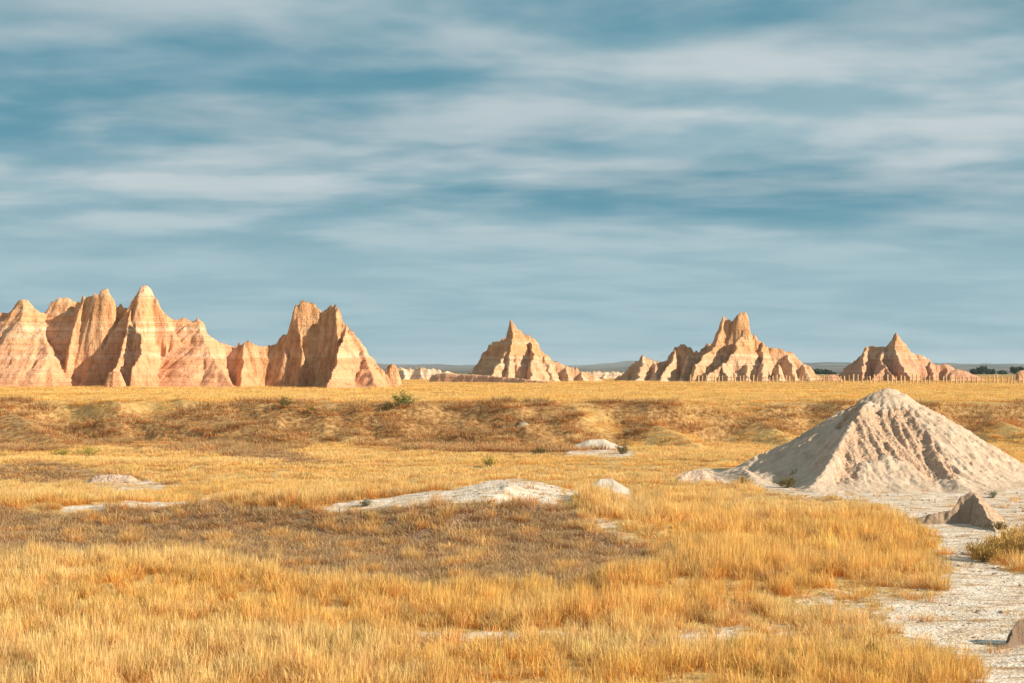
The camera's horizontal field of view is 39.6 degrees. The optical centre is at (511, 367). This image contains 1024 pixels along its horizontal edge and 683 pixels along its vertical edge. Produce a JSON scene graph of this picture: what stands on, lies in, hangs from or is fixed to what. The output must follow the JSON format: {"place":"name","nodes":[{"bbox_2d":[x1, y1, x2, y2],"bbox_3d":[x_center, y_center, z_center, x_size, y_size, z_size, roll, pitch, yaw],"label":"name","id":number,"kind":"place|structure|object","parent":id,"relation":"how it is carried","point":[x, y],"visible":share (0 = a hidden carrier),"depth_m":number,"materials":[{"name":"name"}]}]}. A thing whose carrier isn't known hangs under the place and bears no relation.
{"place":"outdoors","nodes":[
{"label":"outdoors","id":0,"kind":"place"},
{"bbox_2d":[0,361,1023,682],"bbox_3d":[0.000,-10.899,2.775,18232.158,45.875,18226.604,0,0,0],"label":"ground","id":1,"kind":"structure","parent":0,"point":[986,595],"depth_m":60.15,"materials":[{"name":"beige soil"}]},
{"bbox_2d":[48,447,74,455],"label":"shrub","id":2,"kind":"object","parent":1,"relation":"on","point":[62,452],"visible":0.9,"depth_m":76.29,"materials":[{"name":"yellow plant"}]},
{"bbox_2d":[71,445,102,455],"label":"shrub","id":3,"kind":"object","parent":1,"relation":"on","point":[88,450],"visible":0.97,"depth_m":77.08,"materials":[{"name":"yellow plant"}]},
{"bbox_2d":[103,371,125,387],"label":"boulder","id":4,"kind":"object","parent":1,"relation":"on","point":[115,379],"visible":0.79,"depth_m":156.08,"materials":[{"name":"beige stone"}]},
{"bbox_2d":[85,474,155,483],"bbox_3d":[-17.048,4.885,62.104,3.573,0.487,1.265,0,0,0],"label":"clay outcrop","id":5,"kind":"object","parent":1,"relation":"on","point":[112,478],"visible":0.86,"depth_m":61.83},
{"bbox_2d":[0,285,397,388],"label":"rock ridge","id":6,"kind":"object","parent":1,"relation":"on","point":[143,339],"visible":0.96,"depth_m":168.58,"materials":[{"name":"beige stone"}]},
{"bbox_2d":[276,395,293,407],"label":"shrub","id":7,"kind":"object","parent":1,"relation":"on","point":[283,402],"visible":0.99,"depth_m":93.27,"materials":[{"name":"green plant"}]},
{"bbox_2d":[306,404,318,412],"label":"shrub","id":8,"kind":"object","parent":1,"relation":"on","point":[309,407],"visible":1,"depth_m":92.21,"materials":[{"name":"brown plant"}]},
{"bbox_2d":[360,497,372,505],"bbox_3d":[-4.634,4.295,45.387,0.480,0.309,0.440,0,0,0],"label":"sage plant","id":9,"kind":"object","parent":1,"relation":"on","point":[365,502],"visible":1,"depth_m":45.33,"materials":[{"name":"green plant"}]},
{"bbox_2d":[383,400,395,409],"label":"shrub","id":10,"kind":"object","parent":1,"relation":"on","point":[388,405],"visible":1,"depth_m":92.07,"materials":[{"name":"green plant"}]},
{"bbox_2d":[385,364,401,385],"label":"rock outcrop","id":11,"kind":"object","parent":1,"relation":"on","point":[391,372],"visible":0.53,"depth_m":175.12,"materials":[{"name":"beige stone"}]},
{"bbox_2d":[391,389,419,404],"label":"shrub","id":12,"kind":"object","parent":1,"relation":"on","point":[408,398],"visible":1,"depth_m":92.51,"materials":[{"name":"green plant"}]},
{"bbox_2d":[384,367,441,379],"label":"rock cliff","id":13,"kind":"structure","parent":1,"relation":"on","point":[421,373],"depth_m":260.79,"materials":[{"name":"beige stone"}]},
{"bbox_2d":[482,454,495,465],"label":"grass clump","id":14,"kind":"object","parent":1,"relation":"on","point":[490,462],"visible":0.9,"depth_m":68.97,"materials":[{"name":"yellow plant"}]},
{"bbox_2d":[429,371,549,383],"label":"rock bench","id":15,"kind":"object","parent":1,"relation":"on","point":[446,376],"visible":0.68,"depth_m":216.52,"materials":[{"name":"beige stone"}]},
{"bbox_2d":[0,376,1023,393],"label":"golden grass","id":16,"kind":"structure","parent":1,"relation":"on","point":[627,386],"depth_m":154.32,"materials":[{"name":"yellow plant"}]},
{"bbox_2d":[468,320,603,381],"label":"butte","id":17,"kind":"object","parent":1,"relation":"on","point":[516,353],"visible":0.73,"depth_m":228.49,"materials":[{"name":"beige stone"}]},
{"bbox_2d":[530,447,549,453],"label":"shrub","id":18,"kind":"object","parent":1,"relation":"on","point":[540,450],"visible":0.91,"depth_m":78.33,"materials":[{"name":"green plant"}]},
{"bbox_2d":[575,439,622,448],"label":"clay outcrop","id":19,"kind":"object","parent":1,"relation":"on","point":[597,442],"visible":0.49,"depth_m":83.71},
{"bbox_2d":[583,371,623,378],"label":"rock cliff","id":20,"kind":"structure","parent":1,"relation":"on","point":[606,375],"depth_m":281.93,"materials":[{"name":"beige stone"}]},
{"bbox_2d":[586,479,630,493],"bbox_3d":[3.759,4.810,57.460,2.571,0.622,2.000,0,0,0],"label":"clay outcrop","id":21,"kind":"object","parent":1,"relation":"on","point":[617,487],"visible":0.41,"depth_m":57.17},
{"bbox_2d":[615,443,629,453],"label":"shrub","id":22,"kind":"object","parent":1,"relation":"on","point":[623,450],"visible":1,"depth_m":78.73,"materials":[{"name":"green plant"}]},
{"bbox_2d":[303,450,1023,661],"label":"pebbles","id":23,"kind":"object","parent":1,"relation":"on","point":[973,563],"visible":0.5,"depth_m":39.02,"materials":[{"name":"stone"}]},
{"bbox_2d":[674,470,724,482],"bbox_3d":[8.209,4.784,62.450,2.672,0.601,1.800,0,0,0],"label":"clay outcrop","id":24,"kind":"object","parent":1,"relation":"on","point":[696,475],"visible":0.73,"depth_m":62.07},
{"bbox_2d":[614,311,822,381],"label":"butte","id":25,"kind":"object","parent":1,"relation":"on","point":[736,348],"visible":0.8,"depth_m":239.64,"materials":[{"name":"beige stone"}]},
{"bbox_2d":[738,476,754,483],"bbox_3d":[9.947,4.784,60.498,0.769,0.486,0.686,0,0,0],"label":"shrub","id":26,"kind":"object","parent":1,"relation":"on","point":[743,480],"visible":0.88,"depth_m":60.42,"materials":[{"name":"brown plant"}]},
{"bbox_2d":[773,473,800,487],"bbox_3d":[11.409,4.688,59.150,1.135,0.702,0.912,0,0,0],"label":"shrub","id":27,"kind":"object","parent":1,"relation":"on","point":[788,482],"visible":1,"depth_m":59.03,"materials":[{"name":"green plant"}]},
{"bbox_2d":[788,647,809,656],"bbox_3d":[4.892,4.949,24.472,0.377,0.297,0.381,0,0,-44],"label":"weed","id":28,"kind":"object","parent":1,"relation":"on","point":[799,650],"visible":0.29,"depth_m":24.50,"materials":[{"name":"yellow plant"}]},
{"bbox_2d":[814,368,831,374],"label":"tree","id":29,"kind":"object","parent":1,"relation":"on","point":[820,371],"visible":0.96,"depth_m":617.81,"materials":[{"name":"green plant"}]},
{"bbox_2d":[821,374,842,380],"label":"mound","id":30,"kind":"object","parent":1,"relation":"on","point":[833,379],"visible":0.42,"depth_m":235.61,"materials":[{"name":"beige stone"}]},
{"bbox_2d":[690,374,1023,383],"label":"wooden fence","id":31,"kind":"object","parent":1,"relation":"on","point":[857,377],"visible":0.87,"depth_m":205.23,"materials":[{"name":"brown wood"}]},
{"bbox_2d":[713,388,1023,493],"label":"clay mound","id":32,"kind":"object","parent":1,"relation":"on","point":[886,440],"visible":0.97,"depth_m":61.84,"materials":[{"name":"beige soil"}]},
{"bbox_2d":[862,638,889,663],"bbox_3d":[6.124,4.779,23.815,0.512,0.562,0.457,0,0,0],"label":"grass clump","id":33,"kind":"object","parent":1,"relation":"on","point":[869,643],"visible":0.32,"depth_m":23.75,"materials":[{"name":"yellow plant"}]},
{"bbox_2d":[836,333,954,380],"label":"butte","id":34,"kind":"object","parent":1,"relation":"on","point":[895,357],"visible":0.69,"depth_m":248.19,"materials":[{"name":"beige stone"}]},
{"bbox_2d":[917,492,1008,531],"bbox_3d":[15.159,4.618,45.488,3.136,1.106,3.355,0,0,-33],"label":"dirt mound","id":35,"kind":"object","parent":1,"relation":"on","point":[974,509],"visible":0.87,"depth_m":45.88,"materials":[{"name":"brown soil"}]},
{"bbox_2d":[942,369,984,380],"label":"mound","id":36,"kind":"object","parent":1,"relation":"on","point":[957,373],"visible":0.53,"depth_m":237.59,"materials":[{"name":"beige stone"}]},
{"bbox_2d":[969,368,977,374],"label":"tree","id":37,"kind":"object","parent":1,"relation":"on","point":[973,371],"visible":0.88,"depth_m":698.25,"materials":[{"name":"green plant"}]},
{"bbox_2d":[976,365,989,373],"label":"tree","id":38,"kind":"object","parent":1,"relation":"on","point":[981,369],"visible":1,"depth_m":689.04,"materials":[{"name":"green plant"}]},
{"bbox_2d":[963,535,1004,562],"bbox_3d":[12.386,4.746,37.321,1.031,0.774,0.910,0,0,18],"label":"shrub","id":39,"kind":"object","parent":1,"relation":"on","point":[978,551],"visible":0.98,"depth_m":37.17,"materials":[{"name":"brown plant"}]},
{"bbox_2d":[986,369,995,373],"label":"tree","id":40,"kind":"object","parent":1,"relation":"on","point":[991,371],"visible":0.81,"depth_m":698.20,"materials":[{"name":"green plant"}]},
{"bbox_2d":[986,490,997,497],"bbox_3d":[18.800,4.955,55.686,0.498,0.366,0.404,0,0,0],"label":"shrub","id":41,"kind":"object","parent":1,"relation":"on","point":[993,494],"visible":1,"depth_m":55.65,"materials":[{"name":"green plant"}]},
{"bbox_2d":[986,521,1011,529],"bbox_3d":[15.042,4.904,44.068,0.814,0.334,0.599,0,0,0],"label":"shrub","id":42,"kind":"object","parent":1,"relation":"on","point":[999,524],"visible":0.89,"depth_m":44.03,"materials":[{"name":"green plant"}]},
{"bbox_2d":[997,370,1008,373],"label":"tree","id":43,"kind":"object","parent":1,"relation":"on","point":[1001,372],"visible":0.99,"depth_m":719.27,"materials":[{"name":"green plant"}]},
{"bbox_2d":[986,524,1023,558],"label":"shrub","id":44,"kind":"object","parent":1,"relation":"on","point":[1009,542],"visible":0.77,"depth_m":37.55,"materials":[{"name":"brown plant"}]},
{"bbox_2d":[997,620,1023,649],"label":"clod","id":45,"kind":"object","parent":1,"relation":"on","point":[1015,637],"visible":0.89,"depth_m":26.25,"materials":[{"name":"soil"}]},
{"bbox_2d":[1009,366,1018,373],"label":"tree","id":46,"kind":"object","parent":1,"relation":"on","point":[1013,370],"visible":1,"depth_m":698.64,"materials":[{"name":"green plant"}]},
{"bbox_2d":[1010,370,1023,380],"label":"mound","id":47,"kind":"object","parent":1,"relation":"on","point":[1021,373],"visible":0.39,"depth_m":239.64,"materials":[{"name":"beige stone"}]},
{"bbox_2d":[0,0,1023,364],"label":"sky","id":48,"kind":"structure","parent":0,"point":[610,181],"materials":[{"name":"blue"}]}
]}

